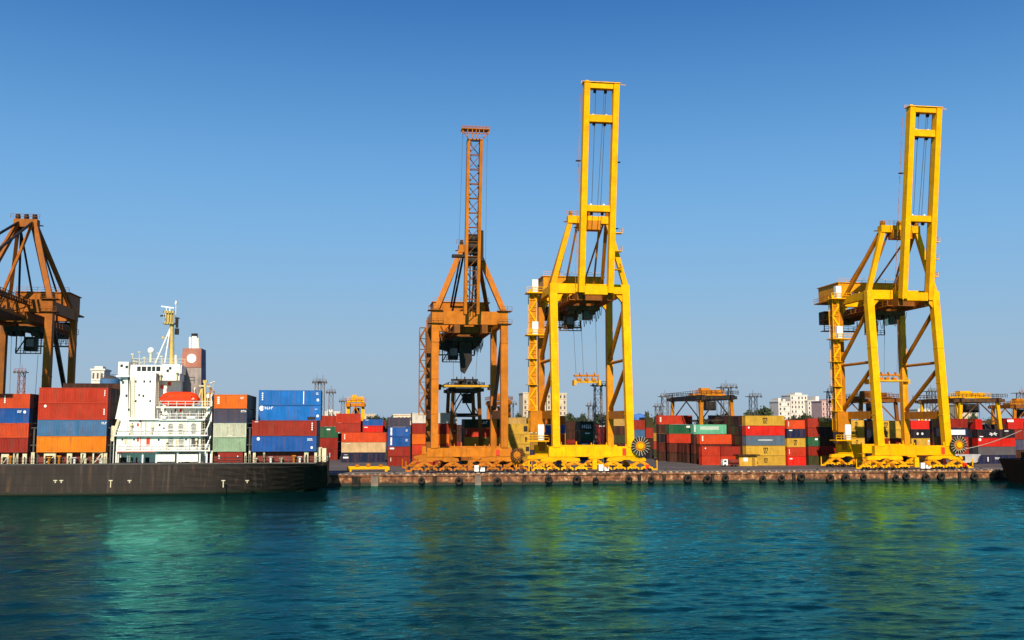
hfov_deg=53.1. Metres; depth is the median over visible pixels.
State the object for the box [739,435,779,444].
shipping container
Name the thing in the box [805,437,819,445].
shipping container
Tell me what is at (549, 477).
tyre fender
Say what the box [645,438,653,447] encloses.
shipping container
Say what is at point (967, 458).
bus
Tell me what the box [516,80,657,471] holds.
ship to shore crane
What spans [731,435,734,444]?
shipping container
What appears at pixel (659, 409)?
light mast
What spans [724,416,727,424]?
shipping container
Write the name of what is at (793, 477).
fender pier
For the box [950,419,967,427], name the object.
shipping container
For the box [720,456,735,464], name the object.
shipping container
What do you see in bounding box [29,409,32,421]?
door
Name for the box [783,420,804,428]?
shipping container
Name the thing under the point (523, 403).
tower block
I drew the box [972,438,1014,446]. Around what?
shipping container
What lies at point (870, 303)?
ship to shore crane
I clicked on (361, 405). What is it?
yard gantry
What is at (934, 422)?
shipping container
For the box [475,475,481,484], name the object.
quay pier
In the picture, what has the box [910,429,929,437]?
shipping container
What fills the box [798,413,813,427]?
broadleaf tree
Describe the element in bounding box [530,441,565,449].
shipping container
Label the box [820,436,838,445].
shipping container
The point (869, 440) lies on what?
shipping container
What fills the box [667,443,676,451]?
shipping container
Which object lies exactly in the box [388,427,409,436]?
shipping container
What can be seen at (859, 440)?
shipping container
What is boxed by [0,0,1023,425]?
sky
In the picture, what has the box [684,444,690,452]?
shipping container
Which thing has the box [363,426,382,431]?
shipping container
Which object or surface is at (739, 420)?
shipping container
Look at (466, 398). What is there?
yard gantry
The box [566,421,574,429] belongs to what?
shipping container
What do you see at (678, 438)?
shipping container
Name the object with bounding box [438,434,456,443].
shipping container
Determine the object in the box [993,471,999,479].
tyre fender
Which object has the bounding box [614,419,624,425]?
shipping container
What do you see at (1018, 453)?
shipping container
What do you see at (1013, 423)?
shipping container
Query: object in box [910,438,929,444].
shipping container
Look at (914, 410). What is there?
building
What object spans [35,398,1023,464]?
containers
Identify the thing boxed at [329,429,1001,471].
ground
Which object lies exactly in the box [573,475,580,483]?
tyre fender
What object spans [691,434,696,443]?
shipping container
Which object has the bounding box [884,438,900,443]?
shipping container
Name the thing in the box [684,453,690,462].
shipping container
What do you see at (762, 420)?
shipping container
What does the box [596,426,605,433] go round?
shipping container
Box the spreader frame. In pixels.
[347,463,388,471]
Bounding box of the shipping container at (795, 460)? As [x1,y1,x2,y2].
[785,456,805,464]
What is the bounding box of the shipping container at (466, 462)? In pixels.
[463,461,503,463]
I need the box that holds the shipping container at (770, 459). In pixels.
[757,455,785,464]
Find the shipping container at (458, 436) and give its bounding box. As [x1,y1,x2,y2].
[457,433,460,440]
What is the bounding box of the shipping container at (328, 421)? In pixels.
[320,416,335,426]
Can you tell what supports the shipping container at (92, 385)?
on the containers at (641, 418)
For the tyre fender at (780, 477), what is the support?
attached to the quay wall
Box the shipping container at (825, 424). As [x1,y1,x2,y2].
[819,422,831,426]
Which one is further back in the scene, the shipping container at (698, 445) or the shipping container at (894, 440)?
the shipping container at (698, 445)
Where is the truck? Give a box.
[721,459,739,466]
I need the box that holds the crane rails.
[332,466,997,473]
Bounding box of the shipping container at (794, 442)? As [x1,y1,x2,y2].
[785,438,805,446]
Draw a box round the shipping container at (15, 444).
[0,438,31,452]
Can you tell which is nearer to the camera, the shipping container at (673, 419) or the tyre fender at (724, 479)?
the tyre fender at (724, 479)
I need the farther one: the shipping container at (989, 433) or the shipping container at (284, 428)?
the shipping container at (989, 433)
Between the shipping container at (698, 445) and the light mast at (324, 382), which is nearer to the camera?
the shipping container at (698, 445)
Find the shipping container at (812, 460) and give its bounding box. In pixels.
[806,456,820,464]
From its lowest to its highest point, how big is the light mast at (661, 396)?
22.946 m
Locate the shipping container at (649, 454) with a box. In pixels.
[645,448,653,458]
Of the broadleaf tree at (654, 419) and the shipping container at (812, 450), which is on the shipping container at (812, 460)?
the shipping container at (812, 450)
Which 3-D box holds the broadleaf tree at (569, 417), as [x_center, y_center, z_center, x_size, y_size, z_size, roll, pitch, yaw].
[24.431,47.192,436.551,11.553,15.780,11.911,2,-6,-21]
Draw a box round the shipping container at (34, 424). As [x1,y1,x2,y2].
[32,423,36,437]
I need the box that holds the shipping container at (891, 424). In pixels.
[883,421,900,429]
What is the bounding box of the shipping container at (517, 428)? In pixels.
[508,424,529,433]
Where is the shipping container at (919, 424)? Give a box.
[909,420,928,428]
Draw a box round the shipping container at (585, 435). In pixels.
[579,431,594,440]
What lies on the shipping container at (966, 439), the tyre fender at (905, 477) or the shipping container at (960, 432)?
the shipping container at (960, 432)
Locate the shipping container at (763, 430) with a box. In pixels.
[742,426,784,434]
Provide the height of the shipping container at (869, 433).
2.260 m
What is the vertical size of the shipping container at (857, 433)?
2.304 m
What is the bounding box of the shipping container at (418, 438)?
[412,434,425,443]
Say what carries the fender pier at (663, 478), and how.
attached to the quay wall
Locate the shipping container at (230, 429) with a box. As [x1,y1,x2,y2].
[213,423,247,436]
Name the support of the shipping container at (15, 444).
on the container ship at (162, 449)
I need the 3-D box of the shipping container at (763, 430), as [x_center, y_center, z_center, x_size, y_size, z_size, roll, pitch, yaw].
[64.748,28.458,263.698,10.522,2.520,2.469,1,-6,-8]
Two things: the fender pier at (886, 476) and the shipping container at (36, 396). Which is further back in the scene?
the fender pier at (886, 476)
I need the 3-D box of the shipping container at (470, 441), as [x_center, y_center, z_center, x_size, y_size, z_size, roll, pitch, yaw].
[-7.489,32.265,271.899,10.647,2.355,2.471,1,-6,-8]
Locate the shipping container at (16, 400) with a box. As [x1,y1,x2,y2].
[0,394,33,407]
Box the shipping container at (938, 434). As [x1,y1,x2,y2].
[936,428,940,436]
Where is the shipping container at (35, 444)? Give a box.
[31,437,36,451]
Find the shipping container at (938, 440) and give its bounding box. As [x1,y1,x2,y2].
[937,437,940,444]
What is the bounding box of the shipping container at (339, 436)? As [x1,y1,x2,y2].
[338,433,341,441]
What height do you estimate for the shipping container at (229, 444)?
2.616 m
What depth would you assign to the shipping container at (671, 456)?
287.53 m
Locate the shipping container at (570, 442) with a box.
[566,439,574,444]
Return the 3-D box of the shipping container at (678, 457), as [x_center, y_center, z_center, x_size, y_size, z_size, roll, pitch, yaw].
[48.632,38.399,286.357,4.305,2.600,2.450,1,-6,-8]
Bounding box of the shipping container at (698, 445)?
[697,444,731,453]
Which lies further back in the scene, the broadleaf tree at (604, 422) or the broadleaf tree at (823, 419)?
the broadleaf tree at (823, 419)
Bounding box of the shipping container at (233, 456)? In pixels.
[217,452,242,462]
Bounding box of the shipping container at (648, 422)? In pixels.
[644,417,652,427]
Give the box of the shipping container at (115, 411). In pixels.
[113,404,116,419]
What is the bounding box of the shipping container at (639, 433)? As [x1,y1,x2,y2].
[634,430,644,438]
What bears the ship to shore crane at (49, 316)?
on the crane rails
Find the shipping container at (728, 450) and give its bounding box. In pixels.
[720,446,740,455]
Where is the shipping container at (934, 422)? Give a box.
[930,419,935,427]
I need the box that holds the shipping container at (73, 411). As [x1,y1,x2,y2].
[38,404,110,419]
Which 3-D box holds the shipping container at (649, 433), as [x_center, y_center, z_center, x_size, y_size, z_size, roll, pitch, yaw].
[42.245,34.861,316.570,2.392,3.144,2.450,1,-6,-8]
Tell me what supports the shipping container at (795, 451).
on the shipping container at (795, 460)
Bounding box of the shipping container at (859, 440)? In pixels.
[848,438,864,443]
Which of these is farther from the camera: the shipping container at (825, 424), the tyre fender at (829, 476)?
the shipping container at (825, 424)
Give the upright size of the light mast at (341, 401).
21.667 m
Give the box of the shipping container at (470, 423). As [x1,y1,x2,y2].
[463,419,499,427]
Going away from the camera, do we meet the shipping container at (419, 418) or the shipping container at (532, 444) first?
the shipping container at (419, 418)
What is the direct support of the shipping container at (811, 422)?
on the shipping container at (812, 432)
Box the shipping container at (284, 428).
[252,420,316,435]
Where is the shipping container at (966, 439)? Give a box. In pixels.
[952,437,968,445]
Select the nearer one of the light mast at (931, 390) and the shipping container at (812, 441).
the shipping container at (812, 441)
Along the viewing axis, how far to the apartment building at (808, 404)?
738.43 m
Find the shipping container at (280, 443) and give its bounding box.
[251,436,316,451]
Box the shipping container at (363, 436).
[342,432,385,441]
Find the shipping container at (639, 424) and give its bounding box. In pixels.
[634,420,644,429]
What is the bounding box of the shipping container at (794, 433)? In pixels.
[783,429,804,437]
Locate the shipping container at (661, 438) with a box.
[656,433,666,442]
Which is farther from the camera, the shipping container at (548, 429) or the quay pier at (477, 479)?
the shipping container at (548, 429)
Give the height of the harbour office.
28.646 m
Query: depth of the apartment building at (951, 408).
676.03 m
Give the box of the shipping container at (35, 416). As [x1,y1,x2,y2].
[33,409,37,422]
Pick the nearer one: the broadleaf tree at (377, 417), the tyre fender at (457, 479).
the tyre fender at (457, 479)
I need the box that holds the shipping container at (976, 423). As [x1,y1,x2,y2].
[970,419,981,428]
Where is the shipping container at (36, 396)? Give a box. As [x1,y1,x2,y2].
[32,394,38,408]
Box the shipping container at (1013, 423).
[1002,418,1023,428]
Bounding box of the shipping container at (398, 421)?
[388,417,409,426]
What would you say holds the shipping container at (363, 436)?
on the shipping container at (363, 446)
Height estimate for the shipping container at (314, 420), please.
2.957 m
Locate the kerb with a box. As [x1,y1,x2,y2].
[329,469,999,474]
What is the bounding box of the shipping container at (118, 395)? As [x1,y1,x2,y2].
[115,389,119,404]
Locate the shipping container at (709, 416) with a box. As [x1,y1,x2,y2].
[708,415,734,423]
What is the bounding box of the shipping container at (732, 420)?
[731,416,734,425]
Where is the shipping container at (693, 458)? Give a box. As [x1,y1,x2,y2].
[691,454,696,463]
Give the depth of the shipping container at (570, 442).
319.07 m
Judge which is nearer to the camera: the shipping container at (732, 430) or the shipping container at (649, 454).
the shipping container at (732, 430)
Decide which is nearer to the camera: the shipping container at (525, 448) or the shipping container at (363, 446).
the shipping container at (525, 448)
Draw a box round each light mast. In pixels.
[13,368,28,393]
[312,379,320,389]
[319,379,326,415]
[326,389,335,415]
[339,400,346,432]
[585,403,596,420]
[590,381,605,462]
[652,404,663,422]
[658,393,671,424]
[716,384,737,414]
[745,393,761,425]
[825,388,832,421]
[923,385,936,420]
[1011,387,1023,417]
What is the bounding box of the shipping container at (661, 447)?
[656,443,666,451]
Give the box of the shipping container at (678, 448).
[677,443,680,452]
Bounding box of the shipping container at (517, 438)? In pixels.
[508,434,529,443]
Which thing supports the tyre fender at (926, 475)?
attached to the quay wall
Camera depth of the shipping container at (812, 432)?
265.31 m
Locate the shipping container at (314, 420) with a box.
[260,406,321,420]
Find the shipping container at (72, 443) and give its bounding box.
[36,436,109,452]
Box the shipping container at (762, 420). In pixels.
[742,416,784,425]
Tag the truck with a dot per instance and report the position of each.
(731, 462)
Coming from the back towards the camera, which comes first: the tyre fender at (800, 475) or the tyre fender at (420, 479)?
the tyre fender at (800, 475)
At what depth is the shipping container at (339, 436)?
311.71 m
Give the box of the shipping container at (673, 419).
[656,415,691,423]
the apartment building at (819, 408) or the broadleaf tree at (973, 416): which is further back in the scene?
the apartment building at (819, 408)
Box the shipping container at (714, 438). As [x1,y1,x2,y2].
[697,434,731,443]
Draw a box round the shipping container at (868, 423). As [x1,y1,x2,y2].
[866,421,870,428]
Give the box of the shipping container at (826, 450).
[820,446,835,454]
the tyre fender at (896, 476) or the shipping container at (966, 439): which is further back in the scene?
the shipping container at (966, 439)
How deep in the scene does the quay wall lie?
221.38 m
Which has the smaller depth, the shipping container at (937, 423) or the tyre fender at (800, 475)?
the tyre fender at (800, 475)
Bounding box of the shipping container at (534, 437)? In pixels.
[530,433,565,440]
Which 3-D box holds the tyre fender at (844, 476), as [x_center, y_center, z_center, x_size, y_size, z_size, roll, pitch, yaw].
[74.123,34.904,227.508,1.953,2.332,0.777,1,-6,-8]
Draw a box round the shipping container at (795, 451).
[785,447,805,455]
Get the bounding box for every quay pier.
[371,476,378,485]
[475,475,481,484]
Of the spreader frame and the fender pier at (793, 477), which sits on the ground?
the spreader frame
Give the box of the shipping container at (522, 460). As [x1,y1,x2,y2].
[505,454,529,463]
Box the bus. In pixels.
[946,454,980,465]
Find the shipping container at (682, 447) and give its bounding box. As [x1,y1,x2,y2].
[680,443,690,452]
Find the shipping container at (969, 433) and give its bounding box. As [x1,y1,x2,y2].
[968,429,971,437]
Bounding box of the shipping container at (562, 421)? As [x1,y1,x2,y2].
[545,416,564,424]
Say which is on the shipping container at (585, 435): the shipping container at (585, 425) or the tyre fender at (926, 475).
the shipping container at (585, 425)
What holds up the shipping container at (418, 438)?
on the shipping container at (416, 449)
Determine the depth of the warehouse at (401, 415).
475.69 m
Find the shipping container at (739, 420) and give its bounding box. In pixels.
[738,416,776,425]
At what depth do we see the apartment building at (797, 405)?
741.50 m
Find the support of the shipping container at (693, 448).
on the shipping container at (693, 458)
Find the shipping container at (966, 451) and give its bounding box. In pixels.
[955,446,968,453]
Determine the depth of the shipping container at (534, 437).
320.57 m
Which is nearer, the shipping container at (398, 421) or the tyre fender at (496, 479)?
the tyre fender at (496, 479)
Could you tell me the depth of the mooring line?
228.36 m
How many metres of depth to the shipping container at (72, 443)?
184.23 m
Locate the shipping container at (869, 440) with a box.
[867,438,871,443]
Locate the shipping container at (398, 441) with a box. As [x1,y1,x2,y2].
[388,437,409,445]
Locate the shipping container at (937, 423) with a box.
[936,419,939,427]
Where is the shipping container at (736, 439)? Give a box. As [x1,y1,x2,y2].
[735,435,738,444]
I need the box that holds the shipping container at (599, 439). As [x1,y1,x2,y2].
[596,434,605,441]
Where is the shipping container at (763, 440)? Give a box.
[742,435,784,445]
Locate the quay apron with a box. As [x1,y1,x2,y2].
[329,468,1002,474]
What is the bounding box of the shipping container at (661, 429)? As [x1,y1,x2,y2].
[656,424,666,432]
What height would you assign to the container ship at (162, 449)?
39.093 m
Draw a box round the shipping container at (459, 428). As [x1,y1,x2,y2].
[457,425,461,432]
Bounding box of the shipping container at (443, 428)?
[438,423,456,433]
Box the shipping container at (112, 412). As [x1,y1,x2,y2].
[110,404,113,419]
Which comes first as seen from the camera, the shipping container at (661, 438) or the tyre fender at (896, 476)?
the tyre fender at (896, 476)
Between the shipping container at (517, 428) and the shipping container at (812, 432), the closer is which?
the shipping container at (812, 432)
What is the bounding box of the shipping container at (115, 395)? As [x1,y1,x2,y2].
[114,389,117,403]
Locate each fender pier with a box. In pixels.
[351,476,360,485]
[433,476,435,485]
[522,475,525,484]
[637,474,641,483]
[662,474,665,483]
[792,473,795,481]
[884,472,887,481]
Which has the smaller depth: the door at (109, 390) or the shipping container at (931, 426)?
the door at (109, 390)
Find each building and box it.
[769,398,790,419]
[781,393,807,417]
[804,396,818,416]
[811,399,832,419]
[909,409,929,420]
[949,404,976,418]
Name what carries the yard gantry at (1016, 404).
on the ground
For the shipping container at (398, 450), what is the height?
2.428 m
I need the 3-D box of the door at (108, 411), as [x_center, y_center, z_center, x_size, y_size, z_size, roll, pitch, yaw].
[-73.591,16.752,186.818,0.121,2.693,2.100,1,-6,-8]
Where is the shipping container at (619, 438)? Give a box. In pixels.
[614,435,624,442]
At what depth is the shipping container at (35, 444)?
187.44 m
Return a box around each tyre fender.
[418,476,424,483]
[455,477,462,484]
[493,475,501,484]
[545,475,552,482]
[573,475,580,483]
[593,474,598,482]
[625,475,632,482]
[648,474,653,482]
[684,472,691,482]
[703,473,711,482]
[722,472,728,481]
[759,473,765,482]
[778,472,784,481]
[797,472,804,480]
[826,474,833,481]
[841,472,849,481]
[860,472,866,480]
[893,472,898,480]
[903,472,909,479]
[922,472,929,480]
[937,470,944,479]
[970,472,978,479]
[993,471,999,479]
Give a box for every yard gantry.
[339,395,365,460]
[443,381,487,464]
[485,393,512,418]
[666,388,738,423]
[826,391,899,456]
[912,391,1007,428]
[985,398,1023,423]
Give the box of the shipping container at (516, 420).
[508,417,525,423]
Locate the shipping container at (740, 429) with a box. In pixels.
[738,426,741,434]
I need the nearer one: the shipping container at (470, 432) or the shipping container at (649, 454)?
the shipping container at (470, 432)
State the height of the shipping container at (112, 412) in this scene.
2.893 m
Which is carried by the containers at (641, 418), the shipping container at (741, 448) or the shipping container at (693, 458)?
the shipping container at (741, 448)
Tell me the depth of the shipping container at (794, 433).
262.50 m
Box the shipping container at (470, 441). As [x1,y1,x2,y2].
[463,437,499,445]
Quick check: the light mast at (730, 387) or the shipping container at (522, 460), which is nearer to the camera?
the shipping container at (522, 460)
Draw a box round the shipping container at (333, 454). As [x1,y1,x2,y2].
[326,449,337,459]
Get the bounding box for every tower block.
[518,392,545,432]
[546,393,566,415]
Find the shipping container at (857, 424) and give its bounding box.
[851,420,863,428]
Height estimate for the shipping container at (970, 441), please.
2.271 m
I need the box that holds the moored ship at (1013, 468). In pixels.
[999,452,1023,483]
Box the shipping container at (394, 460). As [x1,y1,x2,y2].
[388,456,409,465]
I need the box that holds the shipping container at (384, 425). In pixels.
[361,421,385,430]
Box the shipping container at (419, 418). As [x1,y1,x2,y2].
[412,413,425,422]
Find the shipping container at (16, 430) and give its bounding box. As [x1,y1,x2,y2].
[0,423,32,437]
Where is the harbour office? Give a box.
[90,366,111,382]
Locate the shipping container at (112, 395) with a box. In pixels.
[111,388,114,403]
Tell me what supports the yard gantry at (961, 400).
on the ground
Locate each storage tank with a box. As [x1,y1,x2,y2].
[100,374,119,383]
[634,413,644,419]
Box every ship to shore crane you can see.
[0,213,83,393]
[402,125,531,472]
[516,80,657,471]
[814,104,972,469]
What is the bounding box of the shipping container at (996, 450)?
[973,446,1015,454]
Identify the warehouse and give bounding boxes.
[325,410,340,432]
[365,414,375,418]
[392,414,410,424]
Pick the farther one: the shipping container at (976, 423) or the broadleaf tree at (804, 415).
the broadleaf tree at (804, 415)
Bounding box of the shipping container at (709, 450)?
[699,446,719,455]
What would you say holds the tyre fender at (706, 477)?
attached to the quay wall
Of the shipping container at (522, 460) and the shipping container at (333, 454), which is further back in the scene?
the shipping container at (333, 454)
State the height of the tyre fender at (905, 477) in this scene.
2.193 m
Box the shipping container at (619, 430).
[614,426,624,434]
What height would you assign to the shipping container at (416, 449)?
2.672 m
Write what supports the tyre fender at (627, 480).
attached to the quay wall
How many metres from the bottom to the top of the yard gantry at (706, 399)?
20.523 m
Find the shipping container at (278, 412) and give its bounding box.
[258,405,320,420]
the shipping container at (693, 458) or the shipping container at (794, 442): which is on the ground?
the shipping container at (693, 458)
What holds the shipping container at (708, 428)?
on the shipping container at (693, 438)
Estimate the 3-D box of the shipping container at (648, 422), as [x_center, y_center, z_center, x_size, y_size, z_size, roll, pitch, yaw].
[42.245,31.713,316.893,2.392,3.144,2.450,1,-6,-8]
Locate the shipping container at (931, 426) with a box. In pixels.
[929,422,933,431]
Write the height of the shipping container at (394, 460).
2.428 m
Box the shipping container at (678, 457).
[677,453,680,461]
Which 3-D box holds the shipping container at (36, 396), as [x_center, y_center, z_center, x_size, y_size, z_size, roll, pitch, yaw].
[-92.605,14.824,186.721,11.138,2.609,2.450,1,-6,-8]
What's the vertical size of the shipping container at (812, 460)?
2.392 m
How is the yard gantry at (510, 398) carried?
on the ground
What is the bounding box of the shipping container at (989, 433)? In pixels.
[972,429,1014,437]
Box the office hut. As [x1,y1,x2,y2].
[733,454,759,465]
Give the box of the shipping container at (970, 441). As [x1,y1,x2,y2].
[968,438,972,445]
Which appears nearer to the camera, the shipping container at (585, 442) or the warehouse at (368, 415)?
the shipping container at (585, 442)
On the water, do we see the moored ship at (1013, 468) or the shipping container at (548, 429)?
the moored ship at (1013, 468)
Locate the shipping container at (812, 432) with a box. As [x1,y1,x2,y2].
[805,428,819,436]
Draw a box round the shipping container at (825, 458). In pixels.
[820,455,840,464]
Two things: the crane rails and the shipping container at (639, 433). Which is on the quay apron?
the crane rails
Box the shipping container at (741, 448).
[739,445,751,453]
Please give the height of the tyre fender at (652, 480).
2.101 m
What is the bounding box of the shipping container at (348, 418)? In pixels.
[336,413,360,422]
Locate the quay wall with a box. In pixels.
[328,470,1007,485]
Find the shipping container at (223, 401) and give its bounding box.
[214,394,248,408]
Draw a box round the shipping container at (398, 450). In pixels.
[388,446,409,455]
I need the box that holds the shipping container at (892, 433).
[884,430,900,437]
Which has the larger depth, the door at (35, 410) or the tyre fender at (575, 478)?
the tyre fender at (575, 478)
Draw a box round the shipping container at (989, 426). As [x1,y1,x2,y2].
[982,424,1005,428]
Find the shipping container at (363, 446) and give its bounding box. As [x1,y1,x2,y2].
[341,442,385,451]
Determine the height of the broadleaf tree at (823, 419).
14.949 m
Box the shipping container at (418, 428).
[412,423,425,433]
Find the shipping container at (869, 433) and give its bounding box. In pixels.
[867,429,885,437]
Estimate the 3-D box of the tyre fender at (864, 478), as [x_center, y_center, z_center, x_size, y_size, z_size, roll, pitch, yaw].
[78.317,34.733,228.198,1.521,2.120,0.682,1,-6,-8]
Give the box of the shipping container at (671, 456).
[667,452,677,461]
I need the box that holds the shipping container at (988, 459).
[974,455,1015,463]
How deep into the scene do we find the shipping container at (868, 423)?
271.50 m
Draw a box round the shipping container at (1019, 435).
[1015,429,1023,438]
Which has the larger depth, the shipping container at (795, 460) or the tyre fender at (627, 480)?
the shipping container at (795, 460)
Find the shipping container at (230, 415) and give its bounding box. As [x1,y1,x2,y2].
[213,409,247,422]
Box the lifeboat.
[160,392,199,405]
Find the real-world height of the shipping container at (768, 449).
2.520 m
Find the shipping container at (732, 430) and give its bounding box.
[731,426,734,434]
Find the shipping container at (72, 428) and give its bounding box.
[37,420,109,435]
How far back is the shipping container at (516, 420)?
290.37 m
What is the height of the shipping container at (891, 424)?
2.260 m
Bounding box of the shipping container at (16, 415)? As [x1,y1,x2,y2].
[0,408,33,422]
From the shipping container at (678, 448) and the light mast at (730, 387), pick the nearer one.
the shipping container at (678, 448)
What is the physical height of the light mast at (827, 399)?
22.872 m
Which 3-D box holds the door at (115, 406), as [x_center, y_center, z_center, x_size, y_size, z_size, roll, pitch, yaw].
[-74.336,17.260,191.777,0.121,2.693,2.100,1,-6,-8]
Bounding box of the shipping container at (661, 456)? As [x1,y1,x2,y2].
[657,452,666,460]
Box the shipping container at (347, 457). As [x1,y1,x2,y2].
[341,452,385,462]
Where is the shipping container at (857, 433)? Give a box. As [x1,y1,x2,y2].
[851,429,864,437]
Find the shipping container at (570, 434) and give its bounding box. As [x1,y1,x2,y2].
[566,430,574,438]
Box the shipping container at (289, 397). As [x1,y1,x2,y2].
[259,390,321,404]
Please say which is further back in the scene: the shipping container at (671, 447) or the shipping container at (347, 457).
the shipping container at (671, 447)
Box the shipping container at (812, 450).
[806,446,819,455]
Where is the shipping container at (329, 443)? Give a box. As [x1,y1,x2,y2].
[320,438,337,448]
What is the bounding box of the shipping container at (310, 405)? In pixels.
[293,397,321,405]
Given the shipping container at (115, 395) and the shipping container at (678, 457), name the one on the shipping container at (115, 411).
the shipping container at (115, 395)
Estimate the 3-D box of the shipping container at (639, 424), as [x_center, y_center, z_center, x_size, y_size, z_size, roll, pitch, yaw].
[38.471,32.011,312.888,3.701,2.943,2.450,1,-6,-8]
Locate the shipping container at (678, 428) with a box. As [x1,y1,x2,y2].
[666,424,690,433]
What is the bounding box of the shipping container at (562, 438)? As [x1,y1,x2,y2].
[545,434,564,442]
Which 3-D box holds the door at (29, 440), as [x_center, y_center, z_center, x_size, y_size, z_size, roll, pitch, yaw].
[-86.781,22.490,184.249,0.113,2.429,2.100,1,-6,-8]
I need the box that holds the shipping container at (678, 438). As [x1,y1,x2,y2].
[667,434,690,442]
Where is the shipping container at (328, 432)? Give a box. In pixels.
[320,427,337,437]
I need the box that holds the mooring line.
[956,430,1021,450]
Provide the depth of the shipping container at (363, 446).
282.85 m
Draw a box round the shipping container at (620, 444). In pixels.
[614,443,624,445]
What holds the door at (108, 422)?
in the shipping container at (72, 428)
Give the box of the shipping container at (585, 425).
[578,421,594,430]
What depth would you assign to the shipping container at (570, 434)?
319.29 m
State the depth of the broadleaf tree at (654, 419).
411.70 m
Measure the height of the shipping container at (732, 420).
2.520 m
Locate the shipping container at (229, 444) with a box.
[213,437,247,451]
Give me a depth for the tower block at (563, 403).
611.08 m
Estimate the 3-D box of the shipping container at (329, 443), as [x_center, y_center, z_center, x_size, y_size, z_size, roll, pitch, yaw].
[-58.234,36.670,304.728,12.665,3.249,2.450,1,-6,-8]
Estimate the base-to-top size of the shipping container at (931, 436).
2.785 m
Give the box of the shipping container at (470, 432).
[463,428,499,436]
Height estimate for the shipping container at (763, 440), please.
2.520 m
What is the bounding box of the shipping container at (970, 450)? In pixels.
[969,446,979,453]
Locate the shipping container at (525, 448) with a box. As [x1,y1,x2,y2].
[508,444,529,453]
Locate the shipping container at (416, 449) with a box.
[412,444,424,454]
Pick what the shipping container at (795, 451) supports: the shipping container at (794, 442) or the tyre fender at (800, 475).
the shipping container at (794, 442)
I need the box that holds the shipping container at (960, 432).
[951,428,967,436]
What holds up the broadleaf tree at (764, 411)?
on the ground
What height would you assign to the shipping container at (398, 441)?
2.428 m
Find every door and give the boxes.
[28,424,32,436]
[28,438,31,450]
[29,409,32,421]
[30,394,33,406]
[34,395,37,407]
[34,409,36,421]
[106,437,108,450]
[107,404,109,418]
[107,420,109,434]
[108,388,110,402]
[110,405,113,418]
[111,389,113,403]
[114,390,116,403]
[114,405,116,418]
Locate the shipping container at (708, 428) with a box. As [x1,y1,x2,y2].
[690,424,737,433]
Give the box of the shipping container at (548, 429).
[545,425,564,433]
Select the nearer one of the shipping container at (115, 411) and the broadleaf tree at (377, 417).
the shipping container at (115, 411)
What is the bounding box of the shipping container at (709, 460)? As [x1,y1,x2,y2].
[699,456,719,464]
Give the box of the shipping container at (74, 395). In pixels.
[39,387,110,403]
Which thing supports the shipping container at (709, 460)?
on the ground
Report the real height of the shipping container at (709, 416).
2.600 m
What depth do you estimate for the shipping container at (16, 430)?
183.06 m
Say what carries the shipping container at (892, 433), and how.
on the shipping container at (894, 440)
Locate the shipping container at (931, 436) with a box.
[930,432,933,441]
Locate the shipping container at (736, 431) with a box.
[735,426,738,434]
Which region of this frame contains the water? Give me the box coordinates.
[0,480,1023,639]
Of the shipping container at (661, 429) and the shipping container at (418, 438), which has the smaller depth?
the shipping container at (418, 438)
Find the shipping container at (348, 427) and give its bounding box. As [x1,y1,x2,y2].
[336,423,360,431]
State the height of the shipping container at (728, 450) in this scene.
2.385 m
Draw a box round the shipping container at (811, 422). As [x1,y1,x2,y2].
[803,418,818,426]
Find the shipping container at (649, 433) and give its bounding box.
[645,428,653,437]
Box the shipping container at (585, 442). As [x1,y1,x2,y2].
[579,440,594,444]
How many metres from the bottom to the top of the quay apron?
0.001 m
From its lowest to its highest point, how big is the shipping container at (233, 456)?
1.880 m
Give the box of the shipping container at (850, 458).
[848,456,864,464]
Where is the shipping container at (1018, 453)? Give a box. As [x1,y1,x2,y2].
[1016,450,1023,457]
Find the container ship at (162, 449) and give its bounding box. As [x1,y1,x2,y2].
[0,301,329,495]
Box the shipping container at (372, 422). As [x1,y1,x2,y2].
[363,419,382,425]
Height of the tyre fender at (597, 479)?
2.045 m
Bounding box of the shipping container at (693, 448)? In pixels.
[691,444,696,453]
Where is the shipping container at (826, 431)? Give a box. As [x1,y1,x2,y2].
[816,427,837,435]
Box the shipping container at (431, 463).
[412,455,432,464]
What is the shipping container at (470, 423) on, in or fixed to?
on the shipping container at (470, 432)
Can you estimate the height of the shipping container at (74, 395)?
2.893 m
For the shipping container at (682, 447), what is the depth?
283.72 m
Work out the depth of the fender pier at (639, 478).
220.71 m
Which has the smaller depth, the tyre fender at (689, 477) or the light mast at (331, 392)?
the tyre fender at (689, 477)
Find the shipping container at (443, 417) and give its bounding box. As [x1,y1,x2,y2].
[438,413,456,422]
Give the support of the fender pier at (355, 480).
attached to the quay wall
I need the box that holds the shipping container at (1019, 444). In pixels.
[1015,439,1023,449]
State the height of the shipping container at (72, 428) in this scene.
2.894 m
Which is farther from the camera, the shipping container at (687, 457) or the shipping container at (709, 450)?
the shipping container at (687, 457)
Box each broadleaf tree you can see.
[374,414,385,420]
[515,413,527,423]
[565,412,578,420]
[576,413,591,420]
[594,412,605,424]
[651,413,665,424]
[743,405,773,425]
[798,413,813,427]
[818,416,831,421]
[968,413,978,418]
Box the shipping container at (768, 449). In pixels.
[742,445,784,454]
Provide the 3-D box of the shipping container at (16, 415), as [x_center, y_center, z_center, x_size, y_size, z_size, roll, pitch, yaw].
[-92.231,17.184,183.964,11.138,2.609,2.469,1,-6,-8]
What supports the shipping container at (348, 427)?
on the containers at (641, 418)
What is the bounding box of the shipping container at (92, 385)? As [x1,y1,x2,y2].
[63,383,119,388]
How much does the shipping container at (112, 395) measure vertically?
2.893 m

